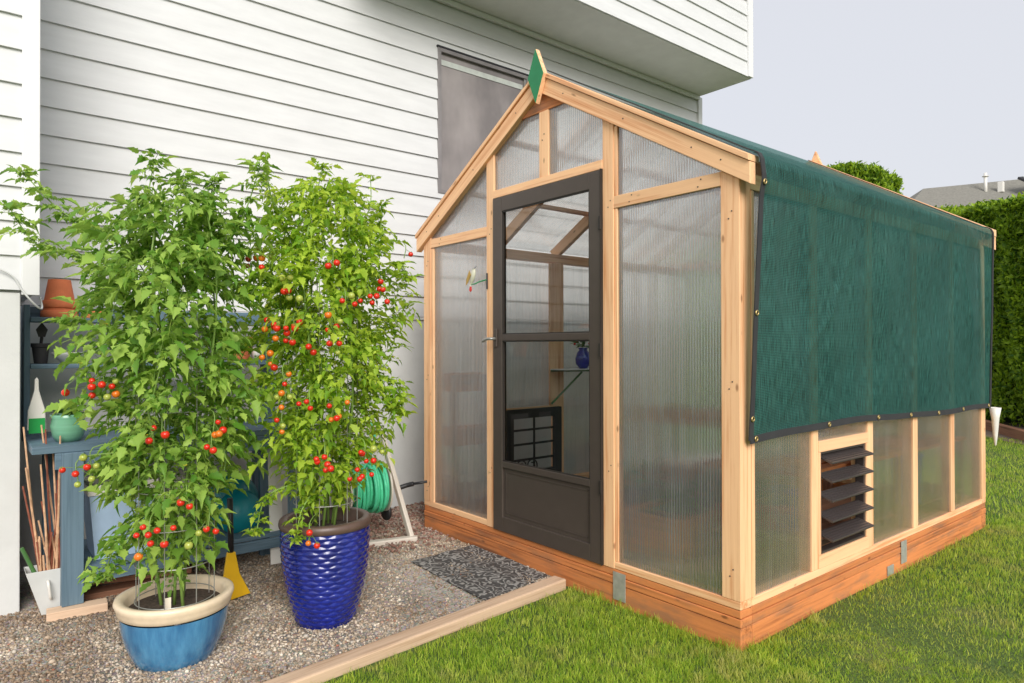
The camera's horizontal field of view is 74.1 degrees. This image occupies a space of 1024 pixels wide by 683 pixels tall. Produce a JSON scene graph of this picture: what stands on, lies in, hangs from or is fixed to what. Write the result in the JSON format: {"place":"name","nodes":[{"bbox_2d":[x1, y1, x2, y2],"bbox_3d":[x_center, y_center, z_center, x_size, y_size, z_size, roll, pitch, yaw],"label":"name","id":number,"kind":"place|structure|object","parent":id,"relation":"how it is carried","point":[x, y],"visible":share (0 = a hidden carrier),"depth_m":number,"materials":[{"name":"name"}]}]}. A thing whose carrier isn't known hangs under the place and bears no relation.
{"place":"outdoors","nodes":[
{"label":"outdoors","id":0,"kind":"place"},
{"bbox_2d":[154,466,193,536],"bbox_3d":[-2.011,0.920,3.940,0.310,0.370,0.310,0,0,-39],"label":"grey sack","id":1,"kind":"object","parent":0,"point":[181,470],"visible":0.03,"depth_m":3.88,"materials":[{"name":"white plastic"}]},
{"bbox_2d":[0,502,551,682],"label":"gravel path","id":2,"kind":"structure","parent":0,"point":[26,601],"depth_m":3.13,"materials":[{"name":"grey gravel"}]},
{"bbox_2d":[24,563,59,614],"bbox_3d":[-2.236,1.194,3.256,0.168,0.215,0.161,0,0,-39],"label":"cane bucket","id":3,"kind":"object","parent":2,"relation":"on","point":[45,586],"visible":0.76,"depth_m":3.22,"materials":[{"name":"grey plastic"}]},
{"bbox_2d":[20,547,36,572],"bbox_3d":[-2.269,1.047,3.192,0.080,0.166,0.018,0,0,-30],"label":"green stake","id":4,"kind":"object","parent":3,"relation":"in","point":[27,559],"visible":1,"depth_m":3.18,"materials":[{"name":"green plastic"}]},
{"bbox_2d":[25,468,33,522],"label":"bamboo cane","id":5,"kind":"object","parent":3,"relation":"in","point":[29,493],"visible":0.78,"depth_m":3.25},
{"bbox_2d":[22,486,37,568],"bbox_3d":[-2.297,0.949,3.252,0.088,0.518,0.013,0,0,-30],"label":"bamboo cane","id":6,"kind":"object","parent":3,"relation":"in","point":[29,517],"visible":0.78,"depth_m":3.24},
{"bbox_2d":[23,427,38,571],"bbox_3d":[-2.301,0.810,3.258,0.114,0.797,0.010,0,0,7],"label":"bamboo cane","id":7,"kind":"object","parent":3,"relation":"in","point":[33,521],"visible":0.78,"depth_m":3.26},
{"bbox_2d":[36,542,41,567],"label":"bamboo cane","id":8,"kind":"object","parent":3,"relation":"in","point":[38,552],"visible":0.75,"depth_m":3.24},
{"bbox_2d":[36,531,42,570],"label":"bamboo cane","id":9,"kind":"object","parent":3,"relation":"in","point":[41,554],"visible":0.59,"depth_m":3.27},
{"bbox_2d":[38,536,41,571],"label":"bamboo cane","id":10,"kind":"object","parent":3,"relation":"in","point":[40,566],"visible":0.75,"depth_m":3.25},
{"bbox_2d":[38,520,44,546],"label":"bamboo cane","id":11,"kind":"object","parent":3,"relation":"in","point":[42,537],"visible":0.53,"depth_m":3.28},
{"bbox_2d":[42,555,45,570],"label":"bamboo cane","id":12,"kind":"object","parent":3,"relation":"in","point":[43,563],"visible":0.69,"depth_m":3.24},
{"bbox_2d":[40,464,48,569],"bbox_3d":[-2.238,0.897,3.252,0.012,0.620,0.044,0,0,37],"label":"bamboo cane","id":13,"kind":"object","parent":3,"relation":"in","point":[46,539],"visible":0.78,"depth_m":3.25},
{"bbox_2d":[41,425,54,528],"bbox_3d":[-2.252,0.808,3.325,0.116,0.800,0.011,0,0,-1],"label":"bamboo cane","id":14,"kind":"object","parent":3,"relation":"in","point":[52,511],"visible":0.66,"depth_m":3.32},
{"bbox_2d":[41,501,54,568],"bbox_3d":[-2.242,0.990,3.289,0.075,0.437,0.012,0,0,-28],"label":"bamboo cane","id":15,"kind":"object","parent":3,"relation":"in","point":[47,529],"visible":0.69,"depth_m":3.28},
{"bbox_2d":[44,429,52,567],"bbox_3d":[-2.244,0.817,3.294,0.053,0.782,0.010,0,0,3],"label":"bamboo cane","id":16,"kind":"object","parent":3,"relation":"in","point":[48,501],"visible":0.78,"depth_m":3.29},
{"bbox_2d":[46,532,52,569],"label":"bamboo cane","id":17,"kind":"object","parent":3,"relation":"in","point":[49,548],"visible":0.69,"depth_m":3.26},
{"bbox_2d":[50,537,54,568],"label":"bamboo cane","id":18,"kind":"object","parent":3,"relation":"in","point":[51,561],"visible":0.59,"depth_m":3.29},
{"bbox_2d":[52,535,55,559],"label":"bamboo cane","id":19,"kind":"object","parent":3,"relation":"in","point":[53,544],"visible":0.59,"depth_m":3.29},
{"bbox_2d":[52,535,56,568],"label":"bamboo cane","id":20,"kind":"object","parent":3,"relation":"in","point":[53,553],"visible":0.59,"depth_m":3.29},
{"bbox_2d":[52,454,59,567],"bbox_3d":[-2.226,0.868,3.314,0.057,0.680,0.011,0,0,14],"label":"bamboo cane","id":21,"kind":"object","parent":3,"relation":"in","point":[54,480],"visible":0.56,"depth_m":3.32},
{"bbox_2d":[55,493,59,560],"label":"bamboo cane","id":22,"kind":"object","parent":3,"relation":"in","point":[56,523],"visible":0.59,"depth_m":3.29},
{"bbox_2d":[55,527,59,568],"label":"bamboo cane","id":23,"kind":"object","parent":3,"relation":"in","point":[56,567],"visible":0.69,"depth_m":3.29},
{"bbox_2d":[55,436,60,566],"bbox_3d":[-2.208,0.833,3.296,0.028,0.748,0.011,0,0,-13],"label":"bamboo cane","id":24,"kind":"object","parent":3,"relation":"in","point":[58,518],"visible":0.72,"depth_m":3.29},
{"bbox_2d":[57,481,58,567],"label":"bamboo cane","id":25,"kind":"object","parent":3,"relation":"in","point":[57,506],"visible":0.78,"depth_m":3.31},
{"bbox_2d":[46,598,107,621],"bbox_3d":[-2.078,1.284,3.243,0.246,0.044,0.085,0,0,-35],"label":"wood block","id":26,"kind":"object","parent":2,"relation":"on","point":[53,614],"depth_m":3.22,"materials":[{"name":"beige wood"}]},
{"bbox_2d":[84,575,173,600],"bbox_3d":[-2.004,1.291,3.575,0.451,0.030,0.110,0,0,-35],"label":"loose plank","id":27,"kind":"object","parent":2,"relation":"on","point":[104,591],"visible":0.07,"depth_m":3.49,"materials":[{"name":"brown wood"}]},
{"bbox_2d":[93,564,191,584],"bbox_3d":[-1.991,1.257,3.670,0.466,0.030,0.090,0,0,-24],"label":"loose plank","id":28,"kind":"object","parent":27,"relation":"on","point":[129,578],"visible":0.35,"depth_m":3.60,"materials":[{"name":"brown wood"}]},
{"bbox_2d":[21,304,311,606],"bbox_3d":[-1.939,0.558,3.869,1.360,1.505,0.765,0,0,-39],"label":"potting bench","id":29,"kind":"object","parent":2,"relation":"on","point":[75,553],"visible":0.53,"depth_m":3.57,"materials":[{"name":"blue paint"}]},
{"bbox_2d":[27,377,45,433],"bbox_3d":[-2.411,0.323,3.440,0.080,0.281,0.035,0,0,-39],"label":"bottle","id":30,"kind":"object","parent":29,"relation":"on","point":[36,418],"visible":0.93,"depth_m":3.43,"materials":[{"name":"white plastic"}]},
{"bbox_2d":[31,343,50,363],"bbox_3d":[-2.558,0.065,3.680,0.090,0.110,0.090,0,0,-39],"label":"flower pot","id":31,"kind":"object","parent":29,"relation":"on","point":[40,351],"visible":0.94,"depth_m":3.65,"materials":[{"name":"plastic"}]},
{"bbox_2d":[36,323,47,342],"bbox_3d":[-2.554,-0.037,3.684,0.054,0.136,0.016,0,0,-39],"label":"hand trowel","id":32,"kind":"object","parent":31,"relation":"in","point":[41,330],"visible":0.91,"depth_m":3.68,"materials":[{"name":"black plastic"}]},
{"bbox_2d":[40,307,77,316],"bbox_3d":[-2.493,-0.205,3.736,0.177,0.150,0.177,0,0,-39],"label":"terracotta pot","id":33,"kind":"object","parent":29,"relation":"on","point":[49,311],"visible":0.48,"depth_m":3.66,"materials":[{"name":"orange ceramic"}]},
{"bbox_2d":[42,279,75,307],"bbox_3d":[-2.493,-0.262,3.736,0.166,0.155,0.166,0,0,-39],"label":"terracotta pot","id":34,"kind":"object","parent":33,"relation":"on","point":[58,287],"visible":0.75,"depth_m":3.68,"materials":[{"name":"orange ceramic"}]},
{"bbox_2d":[51,352,83,361],"bbox_3d":[-2.451,0.090,3.755,0.173,0.060,0.144,0,0,-39],"label":"grey bowl","id":35,"kind":"object","parent":29,"relation":"on","point":[62,357],"visible":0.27,"depth_m":3.70,"materials":[{"name":"ceramic"}]},
{"bbox_2d":[50,399,85,441],"bbox_3d":[-2.221,0.391,3.385,0.172,0.212,0.185,0,0,-23],"label":"green pot","id":36,"kind":"object","parent":29,"relation":"on","point":[65,428],"visible":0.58,"depth_m":3.33,"materials":[{"name":"ceramic"}]},
{"bbox_2d":[84,472,157,559],"bbox_3d":[-2.088,0.912,3.593,0.320,0.381,0.340,0,0,-39],"label":"storage bin","id":37,"kind":"object","parent":29,"relation":"on","point":[99,524],"visible":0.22,"depth_m":3.44,"materials":[{"name":"blue plastic"}]},
{"bbox_2d":[202,473,257,528],"bbox_3d":[-1.677,0.958,4.053,0.340,0.331,0.159,0,0,-39],"label":"watering can","id":38,"kind":"object","parent":29,"relation":"on","point":[244,486],"visible":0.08,"depth_m":4.06,"materials":[{"name":"plastic"}]},
{"bbox_2d":[217,490,261,532],"bbox_3d":[-1.573,0.997,3.942,0.257,0.251,0.141,0,0,-39],"label":"teal tub","id":39,"kind":"object","parent":29,"relation":"on","point":[243,505],"visible":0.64,"depth_m":3.91,"materials":[{"name":"plastic"}]},
{"bbox_2d":[233,346,251,360],"bbox_3d":[-1.745,0.047,4.345,0.177,0.150,0.177,0,0,-39],"label":"terracotta pot","id":40,"kind":"object","parent":29,"relation":"on","point":[247,355],"visible":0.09,"depth_m":4.31,"materials":[{"name":"orange ceramic"}]},
{"bbox_2d":[251,347,259,359],"bbox_3d":[-1.660,0.080,4.415,0.072,0.085,0.072,0,0,-39],"label":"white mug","id":41,"kind":"object","parent":29,"relation":"on","point":[253,353],"visible":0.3,"depth_m":4.38,"materials":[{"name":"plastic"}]},
{"bbox_2d":[113,574,233,671],"bbox_3d":[-1.394,1.169,2.809,0.450,0.268,0.450,0,0,-39],"label":"planter","id":42,"kind":"object","parent":2,"relation":"on","point":[167,640],"visible":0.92,"depth_m":2.67,"materials":[{"name":"ceramic"}]},
{"bbox_2d":[0,147,295,606],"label":"tomato plant","id":43,"kind":"object","parent":42,"relation":"in","point":[132,350],"visible":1,"depth_m":2.69,"materials":[{"name":"green plant"}]},
{"bbox_2d":[165,597,170,608],"bbox_3d":[-1.365,1.052,2.689,0.025,0.070,0.003,0,0,-39],"label":"plant tag","id":44,"kind":"object","parent":42,"relation":"in","point":[167,603],"visible":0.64,"depth_m":2.69,"materials":[{"name":"white plastic"}]},
{"bbox_2d":[134,314,215,609],"bbox_3d":[-1.395,0.493,2.813,0.304,1.200,0.304,0,0,-39],"label":"wire cage","id":45,"kind":"object","parent":42,"relation":"in","point":[135,564],"visible":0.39,"depth_m":2.73,"materials":[{"name":"grey metal"}]},
{"bbox_2d":[223,498,249,599],"bbox_3d":[-1.393,1.044,3.417,0.143,0.515,0.028,0,0,-39],"label":"yellow scoop","id":46,"kind":"object","parent":2,"relation":"on","point":[231,572],"visible":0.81,"depth_m":3.40,"materials":[{"name":"plastic"}]},
{"bbox_2d":[267,449,281,564],"bbox_3d":[-1.391,0.960,3.988,0.075,0.663,0.135,0,0,-29],"label":"white board","id":47,"kind":"object","parent":2,"relation":"on","point":[275,513],"visible":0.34,"depth_m":3.98,"materials":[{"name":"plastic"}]},
{"bbox_2d":[278,506,370,629],"bbox_3d":[-0.875,1.062,3.182,0.422,0.484,0.422,0,0,-39],"label":"tall planter","id":48,"kind":"object","parent":2,"relation":"on","point":[324,584],"visible":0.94,"depth_m":3.03,"materials":[{"name":"ceramic"}]},
{"bbox_2d":[293,277,357,525],"bbox_3d":[-0.878,0.289,3.187,0.297,1.190,0.295,0,0,-39],"label":"wire cage","id":49,"kind":"object","parent":48,"relation":"in","point":[319,507],"visible":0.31,"depth_m":3.10,"materials":[{"name":"grey metal"}]},
{"bbox_2d":[227,151,424,548],"bbox_3d":[-0.876,0.013,3.189,0.887,1.751,0.938,0,0,-39],"label":"tomato plant","id":50,"kind":"object","parent":48,"relation":"in","point":[352,269],"visible":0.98,"depth_m":3.04,"materials":[{"name":"green plant"}]},
{"bbox_2d":[369,501,454,559],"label":"gravel","id":51,"kind":"structure","parent":2,"relation":"on","point":[378,516],"depth_m":4.70,"materials":[{"name":"grey gravel"}]},
{"bbox_2d":[330,422,426,546],"bbox_3d":[-0.907,0.930,4.525,0.662,0.764,0.407,0,0,-24],"label":"hose reel","id":52,"kind":"object","parent":51,"relation":"on","point":[376,496],"visible":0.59,"depth_m":4.45,"materials":[{"name":"green plastic"}]},
{"bbox_2d":[412,544,547,599],"bbox_3d":[-0.196,1.295,3.849,0.507,0.017,0.795,0,0,-39],"label":"door mat","id":53,"kind":"object","parent":2,"relation":"on","point":[497,575],"depth_m":3.81,"materials":[{"name":"rubber"}]},
{"bbox_2d":[321,435,1023,682],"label":"lawn","id":54,"kind":"structure","parent":0,"point":[994,661],"depth_m":3.01,"materials":[{"name":"plant"}]},
{"bbox_2d":[0,0,752,614],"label":"white house","id":55,"kind":"structure","parent":54,"relation":"on","point":[410,102],"depth_m":4.85,"materials":[{"name":"paint"}]},
{"bbox_2d":[0,268,42,309],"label":"cable","id":56,"kind":"object","parent":55,"relation":"attached to","point":[23,291],"visible":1,"depth_m":3.25,"materials":[{"name":"grey plastic"}]},
{"bbox_2d":[436,44,528,193],"bbox_3d":[-0.249,-1.851,5.982,1.020,1.231,0.084,0,0,-39],"label":"window","id":57,"kind":"structure","parent":55,"relation":"in","point":[474,93],"depth_m":5.85,"materials":[{"name":"grey glass"}]},
{"bbox_2d":[262,576,565,682],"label":"edging timber","id":58,"kind":"object","parent":54,"relation":"on","point":[325,670],"visible":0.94,"depth_m":2.96,"materials":[{"name":"beige wood"}]},
{"bbox_2d":[415,49,995,650],"bbox_3d":[1.369,-0.134,4.819,3.242,3.008,2.636,0,0,-39],"label":"greenhouse","id":59,"kind":"object","parent":54,"relation":"on","point":[663,489],"visible":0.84,"depth_m":3.48,"materials":[{"name":"beige wood"}]},
{"bbox_2d":[466,267,487,291],"bbox_3d":[-0.225,-0.396,4.274,0.174,0.161,0.038,0,0,44],"label":"bird ornament","id":60,"kind":"object","parent":59,"relation":"attached to","point":[471,275],"visible":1,"depth_m":4.29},
{"bbox_2d":[506,406,561,471],"bbox_3d":[0.174,0.795,5.314,0.570,0.540,0.046,0,0,-39],"label":"vent window","id":61,"kind":"structure","parent":59,"relation":"in","point":[556,412],"depth_m":5.31,"materials":[{"name":"black metal"}]},
{"bbox_2d":[482,168,603,565],"bbox_3d":[0.151,0.132,3.826,0.101,2.029,0.959,0,0,-39],"label":"door","id":62,"kind":"structure","parent":59,"relation":"in","point":[561,511],"depth_m":3.74,"materials":[{"name":"grey wood"}]},
{"bbox_2d":[550,368,588,403],"bbox_3d":[0.596,0.363,5.541,0.580,0.285,0.212,0,0,-39],"label":"bracket shelf","id":63,"kind":"object","parent":59,"relation":"attached to","point":[572,381],"visible":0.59,"depth_m":5.47,"materials":[{"name":"grey metal"}]},
{"bbox_2d":[571,341,588,368],"bbox_3d":[0.561,0.070,5.524,0.213,0.299,0.212,0,0,18],"label":"blue vase","id":64,"kind":"object","parent":63,"relation":"on","point":[582,359],"visible":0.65,"depth_m":5.48,"materials":[{"name":"ceramic"}]},
{"bbox_2d":[547,70,993,443],"bbox_3d":[1.828,-0.531,4.296,3.127,2.001,1.326,0,0,-39],"label":"shade cloth","id":65,"kind":"object","parent":59,"relation":"on","point":[873,303],"visible":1,"depth_m":3.48,"materials":[{"name":"green fabric"}]},
{"bbox_2d":[818,432,873,568],"bbox_3d":[1.688,0.795,3.473,0.544,0.618,0.128,0,0,-39],"label":"louvre window","id":66,"kind":"structure","parent":59,"relation":"in","point":[850,537],"depth_m":3.45,"materials":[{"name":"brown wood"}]},
{"bbox_2d":[989,407,1000,445],"bbox_3d":[3.443,0.608,4.831,0.090,0.275,0.072,0,0,-39],"label":"funnel","id":67,"kind":"object","parent":59,"relation":"attached to","point":[995,412],"visible":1,"depth_m":4.81,"materials":[{"name":"white plastic"}]},
{"bbox_2d":[824,160,903,194],"bbox_3d":[6.043,-1.273,14.450,4.013,5.364,1.646,0,0,16],"label":"cedar hedge","id":68,"kind":"object","parent":54,"relation":"on","point":[878,175],"visible":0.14,"depth_m":13.59,"materials":[{"name":"green plant"}]},
{"bbox_2d":[822,539,829,544],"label":"greenhouse floor","id":69,"kind":"structure","parent":0,"point":[824,541],"depth_m":4.32,"materials":[{"name":"soil"}]},
{"bbox_2d":[823,479,832,489],"bbox_3d":[2.074,0.919,5.769,0.560,0.730,1.500,0,0,-39],"label":"back bench","id":70,"kind":"object","parent":69,"relation":"on","point":[827,485],"depth_m":5.10,"materials":[{"name":"brown wood"}]},
{"bbox_2d":[821,459,850,539],"bbox_3d":[2.154,0.973,4.329,2.200,0.605,0.550,0,0,-39],"label":"potting shelf","id":71,"kind":"object","parent":69,"relation":"on","point":[825,503],"depth_m":3.81,"materials":[{"name":"orange wood"}]},
{"bbox_2d":[700,0,1023,197],"label":"sky","id":72,"kind":"structure","parent":0,"point":[929,91],"materials":[{"name":"white"}]},
{"bbox_2d":[910,173,1023,207],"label":"neighbour house","id":73,"kind":"structure","parent":0,"point":[964,195],"depth_m":24.36,"materials":[{"name":"grey"}]},
{"bbox_2d":[985,419,1023,444],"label":"soil bed","id":74,"kind":"object","parent":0,"point":[989,433],"depth_m":9.56,"materials":[{"name":"brown soil"}]},
{"bbox_2d":[933,191,1023,426],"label":"cedar hedge","id":75,"kind":"object","parent":74,"relation":"on","point":[1003,218],"visible":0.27,"depth_m":10.78,"materials":[{"name":"green plant"}]},
{"bbox_2d":[985,420,1023,440],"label":"edging timber","id":76,"kind":"object","parent":74,"relation":"on","point":[1011,431],"visible":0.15,"depth_m":9.48,"materials":[{"name":"brown wood"}]}
]}

